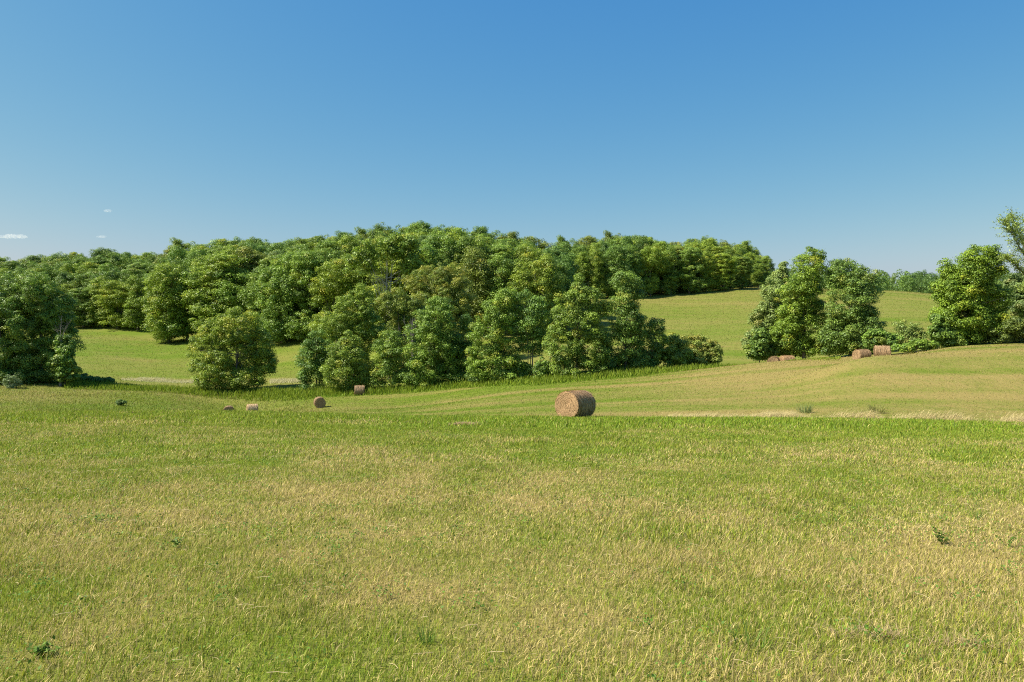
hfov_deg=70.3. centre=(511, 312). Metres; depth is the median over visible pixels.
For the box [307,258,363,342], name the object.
forest tree
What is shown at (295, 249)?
forest tree
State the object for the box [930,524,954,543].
leafy weed
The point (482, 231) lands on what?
forest tree
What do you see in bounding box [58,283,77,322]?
forest tree
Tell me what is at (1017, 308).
broadleaf tree
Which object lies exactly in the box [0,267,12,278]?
forest tree
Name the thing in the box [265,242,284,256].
forest tree
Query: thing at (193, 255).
forest tree
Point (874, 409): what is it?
tall weed
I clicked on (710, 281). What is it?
forest tree
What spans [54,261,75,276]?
forest tree
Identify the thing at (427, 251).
forest tree
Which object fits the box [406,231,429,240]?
forest tree
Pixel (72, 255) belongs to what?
forest tree
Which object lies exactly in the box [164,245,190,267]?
forest tree
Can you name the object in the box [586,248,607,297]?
forest tree
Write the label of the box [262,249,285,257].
forest tree
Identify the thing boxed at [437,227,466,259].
forest tree
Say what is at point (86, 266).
forest tree
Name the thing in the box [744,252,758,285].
forest tree
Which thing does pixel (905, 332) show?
shrub
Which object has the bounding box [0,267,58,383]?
broadleaf tree
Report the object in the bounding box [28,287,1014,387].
meadow grass
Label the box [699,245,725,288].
forest tree
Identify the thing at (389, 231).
forest tree
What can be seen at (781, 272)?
broadleaf tree
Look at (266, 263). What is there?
forest tree
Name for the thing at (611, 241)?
forest tree
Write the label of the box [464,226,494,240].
forest tree
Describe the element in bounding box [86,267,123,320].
forest tree
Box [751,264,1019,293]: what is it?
woods
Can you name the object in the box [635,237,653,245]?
forest tree
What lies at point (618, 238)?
forest tree
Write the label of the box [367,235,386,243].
forest tree
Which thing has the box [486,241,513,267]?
forest tree
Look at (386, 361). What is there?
broadleaf tree
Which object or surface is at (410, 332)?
dead tree
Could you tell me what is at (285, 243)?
forest tree
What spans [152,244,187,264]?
forest tree
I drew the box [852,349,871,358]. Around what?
hay bale
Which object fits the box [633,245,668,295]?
forest tree
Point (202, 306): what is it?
forest tree
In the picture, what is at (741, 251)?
forest tree
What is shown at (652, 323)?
broadleaf tree
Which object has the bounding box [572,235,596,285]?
forest tree
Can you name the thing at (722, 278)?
forest tree
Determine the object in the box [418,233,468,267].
forest tree
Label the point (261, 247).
forest tree
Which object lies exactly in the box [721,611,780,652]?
grass tuft
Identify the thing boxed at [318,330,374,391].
broadleaf tree
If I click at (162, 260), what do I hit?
forest tree
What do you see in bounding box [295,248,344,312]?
forest tree
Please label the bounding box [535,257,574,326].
forest tree
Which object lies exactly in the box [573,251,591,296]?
forest tree
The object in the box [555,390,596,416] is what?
hay bale
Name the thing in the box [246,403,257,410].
hay bale
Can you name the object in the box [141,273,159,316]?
forest tree
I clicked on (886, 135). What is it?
sky
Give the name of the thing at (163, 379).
dry grass
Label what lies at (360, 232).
forest tree
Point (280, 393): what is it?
tall grass
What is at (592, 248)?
forest tree
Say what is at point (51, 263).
forest tree
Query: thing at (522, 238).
forest tree
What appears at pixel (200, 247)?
forest tree
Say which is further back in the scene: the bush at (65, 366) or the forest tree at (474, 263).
the forest tree at (474, 263)
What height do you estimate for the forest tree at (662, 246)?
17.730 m
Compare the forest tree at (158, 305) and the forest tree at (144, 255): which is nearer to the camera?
the forest tree at (158, 305)
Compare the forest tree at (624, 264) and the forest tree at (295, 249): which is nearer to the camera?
the forest tree at (295, 249)
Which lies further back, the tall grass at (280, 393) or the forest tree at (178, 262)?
the forest tree at (178, 262)
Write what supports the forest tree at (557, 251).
on the ground at (842, 395)
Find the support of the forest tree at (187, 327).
on the ground at (842, 395)
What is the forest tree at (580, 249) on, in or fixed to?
on the ground at (842, 395)
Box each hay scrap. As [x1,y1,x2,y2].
[446,421,480,425]
[803,611,919,640]
[907,624,1004,654]
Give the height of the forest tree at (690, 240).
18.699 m
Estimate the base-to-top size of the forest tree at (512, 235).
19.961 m
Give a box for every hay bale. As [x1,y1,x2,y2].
[223,405,233,410]
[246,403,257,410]
[314,397,325,407]
[354,385,364,394]
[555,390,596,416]
[767,356,779,361]
[779,355,794,360]
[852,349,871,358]
[873,345,890,355]
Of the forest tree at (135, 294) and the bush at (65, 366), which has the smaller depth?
the bush at (65, 366)
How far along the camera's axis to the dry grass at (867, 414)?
47.41 m
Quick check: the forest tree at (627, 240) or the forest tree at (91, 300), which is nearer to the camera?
the forest tree at (91, 300)
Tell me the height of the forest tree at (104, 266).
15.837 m
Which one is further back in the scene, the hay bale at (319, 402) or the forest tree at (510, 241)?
the forest tree at (510, 241)
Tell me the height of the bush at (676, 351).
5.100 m
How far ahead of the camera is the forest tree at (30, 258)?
260.57 m
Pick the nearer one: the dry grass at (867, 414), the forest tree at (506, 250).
the dry grass at (867, 414)
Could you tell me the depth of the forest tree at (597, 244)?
242.26 m
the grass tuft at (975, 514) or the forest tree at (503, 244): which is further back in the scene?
the forest tree at (503, 244)
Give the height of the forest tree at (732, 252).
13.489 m
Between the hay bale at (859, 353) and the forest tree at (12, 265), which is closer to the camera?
the hay bale at (859, 353)
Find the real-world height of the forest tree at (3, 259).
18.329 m
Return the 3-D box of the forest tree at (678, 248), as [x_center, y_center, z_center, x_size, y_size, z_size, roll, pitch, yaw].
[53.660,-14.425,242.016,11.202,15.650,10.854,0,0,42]
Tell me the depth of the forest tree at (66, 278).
217.62 m
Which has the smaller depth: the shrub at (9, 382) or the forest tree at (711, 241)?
the shrub at (9, 382)
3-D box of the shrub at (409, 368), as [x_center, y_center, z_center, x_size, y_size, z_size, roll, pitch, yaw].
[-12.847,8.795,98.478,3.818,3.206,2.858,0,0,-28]
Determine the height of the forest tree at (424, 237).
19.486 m
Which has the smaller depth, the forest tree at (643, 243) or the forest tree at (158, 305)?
the forest tree at (158, 305)
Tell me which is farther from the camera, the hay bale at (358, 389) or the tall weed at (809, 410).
the hay bale at (358, 389)
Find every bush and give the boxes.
[650,332,694,366]
[679,333,724,365]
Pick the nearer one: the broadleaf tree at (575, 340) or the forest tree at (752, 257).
the broadleaf tree at (575, 340)
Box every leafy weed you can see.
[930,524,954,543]
[995,535,1016,546]
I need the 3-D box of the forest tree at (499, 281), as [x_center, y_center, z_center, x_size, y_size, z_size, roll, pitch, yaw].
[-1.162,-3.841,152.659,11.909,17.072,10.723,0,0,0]
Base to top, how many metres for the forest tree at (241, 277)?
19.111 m
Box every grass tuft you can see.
[416,617,435,645]
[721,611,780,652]
[967,506,985,519]
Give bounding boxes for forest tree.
[0,256,10,266]
[0,260,26,270]
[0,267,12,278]
[17,254,43,269]
[26,261,36,268]
[29,261,55,280]
[30,261,63,281]
[41,256,57,261]
[45,251,71,265]
[53,270,87,311]
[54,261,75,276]
[55,263,75,281]
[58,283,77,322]
[60,251,82,260]
[66,286,102,326]
[69,257,90,272]
[71,261,100,280]
[72,253,91,264]
[72,270,99,312]
[82,275,115,326]
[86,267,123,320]
[88,248,110,259]
[90,255,109,268]
[93,280,139,328]
[96,247,121,257]
[98,262,117,272]
[106,252,133,270]
[114,267,149,312]
[117,252,137,263]
[119,262,149,299]
[120,251,154,267]
[121,274,150,329]
[131,258,151,267]
[139,262,194,342]
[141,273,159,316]
[143,263,159,275]
[144,253,160,263]
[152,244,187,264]
[153,269,217,339]
[157,257,168,283]
[160,258,186,331]
[161,237,197,258]
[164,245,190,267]
[179,252,250,340]
[181,249,208,302]
[184,244,207,252]
[184,245,209,259]
[188,255,207,325]
[202,238,229,249]
[204,244,240,295]
[205,244,228,253]
[205,265,258,332]
[217,236,244,246]
[221,244,240,250]
[230,246,266,289]
[236,267,279,341]
[238,238,254,247]
[241,241,260,294]
[242,253,297,321]
[248,236,270,251]
[252,249,310,342]
[253,243,267,258]
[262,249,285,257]
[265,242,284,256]
[278,240,299,253]
[279,250,330,340]
[280,239,294,247]
[282,245,308,314]
[285,244,310,301]
[292,237,321,250]
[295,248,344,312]
[307,235,325,249]
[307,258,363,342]
[312,239,340,306]
[328,249,366,326]
[330,236,340,253]
[333,233,359,257]
[336,231,355,244]
[340,259,388,331]
[345,234,369,250]
[354,225,372,246]
[354,247,399,310]
[364,251,426,332]
[366,222,395,240]
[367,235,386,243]
[374,230,391,246]
[391,222,422,234]
[391,243,439,308]
[402,222,420,234]
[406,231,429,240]
[412,220,450,234]
[416,234,440,257]
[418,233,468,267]
[426,261,474,324]
[431,227,445,235]
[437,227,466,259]
[441,234,495,279]
[444,225,463,235]
[458,246,496,332]
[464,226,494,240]
[471,235,502,246]
[472,226,506,238]
[478,243,523,305]
[483,254,532,332]
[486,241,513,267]
[493,231,519,243]
[498,238,524,247]
[506,254,566,333]
[509,237,524,244]
[512,245,543,258]
[513,241,551,303]
[520,236,552,250]
[521,239,535,246]
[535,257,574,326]
[542,246,581,288]
[542,248,575,316]
[553,235,578,246]
[553,242,575,296]
[570,246,588,286]
[571,244,589,282]
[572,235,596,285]
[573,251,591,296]
[586,238,608,291]
[586,245,604,294]
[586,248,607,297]
[599,241,622,291]
[599,244,634,297]
[601,230,625,244]
[606,235,624,246]
[614,235,634,280]
[616,236,635,247]
[625,244,646,290]
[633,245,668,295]
[634,235,651,293]
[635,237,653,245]
[649,241,674,292]
[658,246,679,294]
[666,245,687,291]
[669,241,682,245]
[674,246,707,292]
[682,238,700,246]
[684,242,702,285]
[697,235,712,276]
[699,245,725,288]
[699,250,716,291]
[700,237,722,257]
[710,252,739,289]
[716,239,732,246]
[719,249,742,284]
[731,240,755,254]
[732,246,750,277]
[732,256,753,288]
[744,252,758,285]
[750,244,759,254]
[750,263,766,286]
[755,255,775,285]
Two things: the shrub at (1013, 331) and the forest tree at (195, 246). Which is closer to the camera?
the shrub at (1013, 331)
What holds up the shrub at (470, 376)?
on the ground at (842, 395)
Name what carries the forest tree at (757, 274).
on the ground at (842, 395)
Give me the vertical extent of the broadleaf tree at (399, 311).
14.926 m
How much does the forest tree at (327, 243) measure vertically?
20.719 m
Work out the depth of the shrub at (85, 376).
107.67 m
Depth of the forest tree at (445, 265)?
157.21 m
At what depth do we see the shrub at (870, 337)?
83.56 m
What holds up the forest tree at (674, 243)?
on the ground at (842, 395)
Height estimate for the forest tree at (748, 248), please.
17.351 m
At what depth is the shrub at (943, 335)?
82.07 m
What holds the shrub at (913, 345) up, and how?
on the ground at (842, 395)
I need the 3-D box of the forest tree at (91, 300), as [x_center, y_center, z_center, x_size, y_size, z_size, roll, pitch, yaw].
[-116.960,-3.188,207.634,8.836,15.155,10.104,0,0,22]
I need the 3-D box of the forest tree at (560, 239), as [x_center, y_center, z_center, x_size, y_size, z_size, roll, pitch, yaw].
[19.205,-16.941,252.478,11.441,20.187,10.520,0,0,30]
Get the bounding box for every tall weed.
[796,403,812,412]
[865,401,886,413]
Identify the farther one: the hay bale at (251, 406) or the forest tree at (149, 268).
the forest tree at (149, 268)
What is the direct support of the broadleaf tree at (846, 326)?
on the ground at (842, 395)
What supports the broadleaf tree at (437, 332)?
on the ground at (842, 395)
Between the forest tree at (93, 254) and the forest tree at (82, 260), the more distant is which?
the forest tree at (93, 254)
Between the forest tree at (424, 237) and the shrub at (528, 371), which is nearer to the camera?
the shrub at (528, 371)
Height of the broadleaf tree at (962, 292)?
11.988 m
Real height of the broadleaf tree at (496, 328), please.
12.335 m
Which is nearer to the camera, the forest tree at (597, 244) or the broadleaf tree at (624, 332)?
the broadleaf tree at (624, 332)
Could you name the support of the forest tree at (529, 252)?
on the ground at (842, 395)
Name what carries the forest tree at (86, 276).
on the ground at (842, 395)
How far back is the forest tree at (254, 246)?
202.13 m
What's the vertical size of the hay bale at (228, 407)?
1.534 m
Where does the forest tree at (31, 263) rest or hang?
on the ground at (842, 395)
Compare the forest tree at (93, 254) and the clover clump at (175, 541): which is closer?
the clover clump at (175, 541)
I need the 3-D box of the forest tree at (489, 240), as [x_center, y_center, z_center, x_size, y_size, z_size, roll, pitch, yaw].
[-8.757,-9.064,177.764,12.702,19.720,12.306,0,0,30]
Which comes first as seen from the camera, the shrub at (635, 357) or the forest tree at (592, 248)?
the shrub at (635, 357)
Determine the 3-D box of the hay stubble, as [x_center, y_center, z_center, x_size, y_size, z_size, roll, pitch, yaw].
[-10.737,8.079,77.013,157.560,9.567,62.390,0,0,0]
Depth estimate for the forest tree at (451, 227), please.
204.27 m
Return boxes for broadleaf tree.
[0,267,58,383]
[0,269,86,382]
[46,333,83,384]
[184,305,278,390]
[293,329,336,389]
[317,283,388,379]
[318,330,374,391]
[342,230,423,329]
[365,330,408,389]
[370,286,426,370]
[393,295,467,386]
[400,260,477,368]
[451,314,478,378]
[463,288,526,380]
[512,289,549,376]
[541,272,615,375]
[599,270,650,369]
[634,317,666,364]
[741,278,796,361]
[762,261,799,328]
[768,246,833,358]
[810,257,887,356]
[926,244,1018,344]
[1002,272,1023,318]
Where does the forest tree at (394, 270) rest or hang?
on the ground at (842, 395)
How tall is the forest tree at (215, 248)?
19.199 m
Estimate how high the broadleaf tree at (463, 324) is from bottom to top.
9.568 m
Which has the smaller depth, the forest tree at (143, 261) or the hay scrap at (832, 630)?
the hay scrap at (832, 630)
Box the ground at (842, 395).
[0,285,1023,681]
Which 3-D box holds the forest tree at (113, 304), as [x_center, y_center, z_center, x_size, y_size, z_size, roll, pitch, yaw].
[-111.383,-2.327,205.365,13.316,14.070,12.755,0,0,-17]
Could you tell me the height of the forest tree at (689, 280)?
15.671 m
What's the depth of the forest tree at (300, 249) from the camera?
179.43 m
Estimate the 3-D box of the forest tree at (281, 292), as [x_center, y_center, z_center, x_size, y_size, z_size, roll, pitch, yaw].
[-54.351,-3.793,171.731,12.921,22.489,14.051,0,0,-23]
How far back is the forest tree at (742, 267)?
238.73 m
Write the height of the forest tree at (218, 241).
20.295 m
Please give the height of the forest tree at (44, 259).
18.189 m
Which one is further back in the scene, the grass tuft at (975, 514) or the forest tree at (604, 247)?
the forest tree at (604, 247)
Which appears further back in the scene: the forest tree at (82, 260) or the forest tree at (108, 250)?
the forest tree at (108, 250)
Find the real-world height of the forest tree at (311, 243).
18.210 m
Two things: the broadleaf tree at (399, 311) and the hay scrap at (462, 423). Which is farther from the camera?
the broadleaf tree at (399, 311)
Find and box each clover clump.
[29,635,61,657]
[170,534,183,547]
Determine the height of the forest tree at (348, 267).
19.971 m
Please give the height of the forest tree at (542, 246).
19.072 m
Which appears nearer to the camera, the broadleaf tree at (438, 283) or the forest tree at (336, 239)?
the broadleaf tree at (438, 283)
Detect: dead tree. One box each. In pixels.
[54,315,71,385]
[400,318,415,356]
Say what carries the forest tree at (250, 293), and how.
on the ground at (842, 395)
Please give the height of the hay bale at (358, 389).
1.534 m
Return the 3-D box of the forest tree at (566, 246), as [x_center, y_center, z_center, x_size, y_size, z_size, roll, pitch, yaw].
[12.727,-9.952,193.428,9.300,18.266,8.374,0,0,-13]
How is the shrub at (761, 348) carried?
on the ground at (842, 395)
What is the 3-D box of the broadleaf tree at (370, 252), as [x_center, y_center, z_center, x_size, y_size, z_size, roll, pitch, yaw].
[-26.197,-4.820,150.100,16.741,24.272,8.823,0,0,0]
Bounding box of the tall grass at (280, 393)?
[64,355,840,401]
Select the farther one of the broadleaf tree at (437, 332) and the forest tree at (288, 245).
the forest tree at (288, 245)
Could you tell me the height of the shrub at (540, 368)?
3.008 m
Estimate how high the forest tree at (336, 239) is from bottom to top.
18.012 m
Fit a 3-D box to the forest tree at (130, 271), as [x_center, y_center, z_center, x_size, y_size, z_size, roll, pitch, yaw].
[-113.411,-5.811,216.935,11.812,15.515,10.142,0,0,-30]
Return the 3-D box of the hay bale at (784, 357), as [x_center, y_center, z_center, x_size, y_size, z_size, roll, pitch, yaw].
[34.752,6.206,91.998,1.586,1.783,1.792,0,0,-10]
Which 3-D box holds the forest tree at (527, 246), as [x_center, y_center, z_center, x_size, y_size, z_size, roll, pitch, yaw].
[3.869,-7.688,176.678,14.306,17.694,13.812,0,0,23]
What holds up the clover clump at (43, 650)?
on the ground at (842, 395)
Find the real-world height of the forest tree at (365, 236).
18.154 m
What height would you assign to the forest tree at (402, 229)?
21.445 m
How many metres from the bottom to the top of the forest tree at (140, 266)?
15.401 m
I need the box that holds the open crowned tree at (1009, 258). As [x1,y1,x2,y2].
[992,206,1023,293]
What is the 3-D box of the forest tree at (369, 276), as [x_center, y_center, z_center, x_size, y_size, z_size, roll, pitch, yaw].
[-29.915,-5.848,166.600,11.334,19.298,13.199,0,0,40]
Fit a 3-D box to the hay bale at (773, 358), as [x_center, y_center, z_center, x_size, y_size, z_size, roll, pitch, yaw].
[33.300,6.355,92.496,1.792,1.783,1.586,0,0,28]
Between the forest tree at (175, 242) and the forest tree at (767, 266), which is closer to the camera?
the forest tree at (175, 242)
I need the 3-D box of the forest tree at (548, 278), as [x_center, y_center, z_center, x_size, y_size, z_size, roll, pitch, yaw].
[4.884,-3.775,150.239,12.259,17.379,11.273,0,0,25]
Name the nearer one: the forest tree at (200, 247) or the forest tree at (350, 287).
the forest tree at (350, 287)
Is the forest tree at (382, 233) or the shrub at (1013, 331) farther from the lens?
the forest tree at (382, 233)
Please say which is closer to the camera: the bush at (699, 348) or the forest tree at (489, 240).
the bush at (699, 348)
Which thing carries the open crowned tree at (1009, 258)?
on the ground at (842, 395)
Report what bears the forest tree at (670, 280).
on the ground at (842, 395)
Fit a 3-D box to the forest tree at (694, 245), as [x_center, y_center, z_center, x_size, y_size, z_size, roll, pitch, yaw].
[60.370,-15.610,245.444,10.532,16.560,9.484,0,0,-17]
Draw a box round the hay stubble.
[0,343,1023,420]
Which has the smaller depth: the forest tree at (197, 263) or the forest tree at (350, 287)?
the forest tree at (350, 287)
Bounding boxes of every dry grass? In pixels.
[121,376,299,383]
[659,407,1023,422]
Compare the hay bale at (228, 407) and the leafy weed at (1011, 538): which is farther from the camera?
the hay bale at (228, 407)
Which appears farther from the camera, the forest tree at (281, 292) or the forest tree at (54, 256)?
the forest tree at (54, 256)
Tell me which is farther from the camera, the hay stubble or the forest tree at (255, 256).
the forest tree at (255, 256)
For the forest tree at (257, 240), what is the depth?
228.66 m
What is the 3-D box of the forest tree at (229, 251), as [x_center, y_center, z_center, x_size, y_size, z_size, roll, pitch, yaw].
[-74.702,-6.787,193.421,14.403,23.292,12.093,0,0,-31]
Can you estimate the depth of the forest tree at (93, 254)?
256.27 m
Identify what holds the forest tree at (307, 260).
on the ground at (842, 395)
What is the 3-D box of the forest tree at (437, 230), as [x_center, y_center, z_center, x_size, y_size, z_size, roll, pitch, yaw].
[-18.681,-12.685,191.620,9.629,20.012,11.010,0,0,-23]
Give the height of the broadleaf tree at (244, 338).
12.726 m
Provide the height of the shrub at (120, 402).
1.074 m
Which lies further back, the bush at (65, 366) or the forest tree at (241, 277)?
the forest tree at (241, 277)
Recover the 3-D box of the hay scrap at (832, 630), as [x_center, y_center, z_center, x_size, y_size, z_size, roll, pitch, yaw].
[2.312,2.079,4.737,0.836,0.145,0.459,0,0,0]
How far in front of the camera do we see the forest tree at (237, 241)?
233.26 m
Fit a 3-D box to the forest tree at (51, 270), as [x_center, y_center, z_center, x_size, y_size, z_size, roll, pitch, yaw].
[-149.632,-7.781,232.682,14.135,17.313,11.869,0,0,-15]
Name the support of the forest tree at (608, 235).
on the ground at (842, 395)
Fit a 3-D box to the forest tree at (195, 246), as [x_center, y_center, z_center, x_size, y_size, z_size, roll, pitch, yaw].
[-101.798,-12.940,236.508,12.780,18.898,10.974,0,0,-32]
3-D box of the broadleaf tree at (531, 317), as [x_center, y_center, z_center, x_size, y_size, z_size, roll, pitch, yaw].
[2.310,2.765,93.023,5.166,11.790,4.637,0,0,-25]
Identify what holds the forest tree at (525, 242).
on the ground at (842, 395)
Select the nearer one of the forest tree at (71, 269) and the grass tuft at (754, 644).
the grass tuft at (754, 644)
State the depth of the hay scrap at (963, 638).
4.64 m
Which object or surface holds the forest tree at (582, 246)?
on the ground at (842, 395)
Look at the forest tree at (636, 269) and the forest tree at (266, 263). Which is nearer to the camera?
the forest tree at (266, 263)
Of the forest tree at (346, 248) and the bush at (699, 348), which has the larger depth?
the forest tree at (346, 248)
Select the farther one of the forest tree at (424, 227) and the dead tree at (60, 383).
the forest tree at (424, 227)
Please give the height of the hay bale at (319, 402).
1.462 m
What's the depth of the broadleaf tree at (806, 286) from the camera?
93.41 m
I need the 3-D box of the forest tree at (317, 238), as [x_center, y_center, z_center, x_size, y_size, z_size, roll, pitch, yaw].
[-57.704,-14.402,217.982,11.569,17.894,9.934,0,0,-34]
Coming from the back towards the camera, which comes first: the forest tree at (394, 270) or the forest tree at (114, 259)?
the forest tree at (114, 259)
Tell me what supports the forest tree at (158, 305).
on the ground at (842, 395)
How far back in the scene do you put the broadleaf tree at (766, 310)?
97.75 m
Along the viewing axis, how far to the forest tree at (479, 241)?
164.33 m
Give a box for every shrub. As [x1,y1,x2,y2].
[0,374,23,387]
[73,373,116,382]
[115,399,127,404]
[403,367,428,386]
[463,365,494,381]
[503,358,533,378]
[531,356,552,377]
[590,355,625,369]
[627,352,654,368]
[743,326,779,361]
[861,328,903,350]
[891,318,929,344]
[891,338,939,352]
[926,313,968,347]
[981,316,1023,342]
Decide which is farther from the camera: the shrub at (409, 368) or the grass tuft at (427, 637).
the shrub at (409, 368)
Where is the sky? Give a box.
[0,0,1023,300]
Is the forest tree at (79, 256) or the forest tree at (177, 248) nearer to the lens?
the forest tree at (177, 248)
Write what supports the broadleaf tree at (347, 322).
on the ground at (842, 395)
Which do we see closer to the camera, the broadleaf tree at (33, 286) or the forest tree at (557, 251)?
the broadleaf tree at (33, 286)
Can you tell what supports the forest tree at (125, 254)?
on the ground at (842, 395)
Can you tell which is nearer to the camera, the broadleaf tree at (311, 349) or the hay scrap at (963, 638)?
the hay scrap at (963, 638)
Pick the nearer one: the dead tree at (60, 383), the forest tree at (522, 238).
the dead tree at (60, 383)
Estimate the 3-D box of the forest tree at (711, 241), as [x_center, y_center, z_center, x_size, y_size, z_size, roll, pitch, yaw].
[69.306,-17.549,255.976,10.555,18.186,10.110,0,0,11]
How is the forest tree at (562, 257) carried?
on the ground at (842, 395)
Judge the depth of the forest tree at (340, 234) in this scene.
213.39 m
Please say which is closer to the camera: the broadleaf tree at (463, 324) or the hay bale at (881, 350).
the hay bale at (881, 350)
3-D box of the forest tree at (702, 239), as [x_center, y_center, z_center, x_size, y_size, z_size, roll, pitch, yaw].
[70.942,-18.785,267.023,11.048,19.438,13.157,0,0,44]
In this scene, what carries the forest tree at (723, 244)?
on the ground at (842, 395)
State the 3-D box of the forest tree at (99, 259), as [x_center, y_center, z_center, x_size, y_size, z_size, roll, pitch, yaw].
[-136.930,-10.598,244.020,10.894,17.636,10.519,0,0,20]
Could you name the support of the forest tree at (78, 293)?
on the ground at (842, 395)
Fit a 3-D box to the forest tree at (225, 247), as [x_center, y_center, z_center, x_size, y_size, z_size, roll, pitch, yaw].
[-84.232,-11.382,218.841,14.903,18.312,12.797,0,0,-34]
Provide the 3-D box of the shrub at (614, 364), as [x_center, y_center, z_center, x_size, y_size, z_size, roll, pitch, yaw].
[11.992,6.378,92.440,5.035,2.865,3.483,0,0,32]
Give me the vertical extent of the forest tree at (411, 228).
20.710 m
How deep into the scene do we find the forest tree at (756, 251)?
270.54 m
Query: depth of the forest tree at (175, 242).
236.71 m
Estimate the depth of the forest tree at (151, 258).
249.44 m

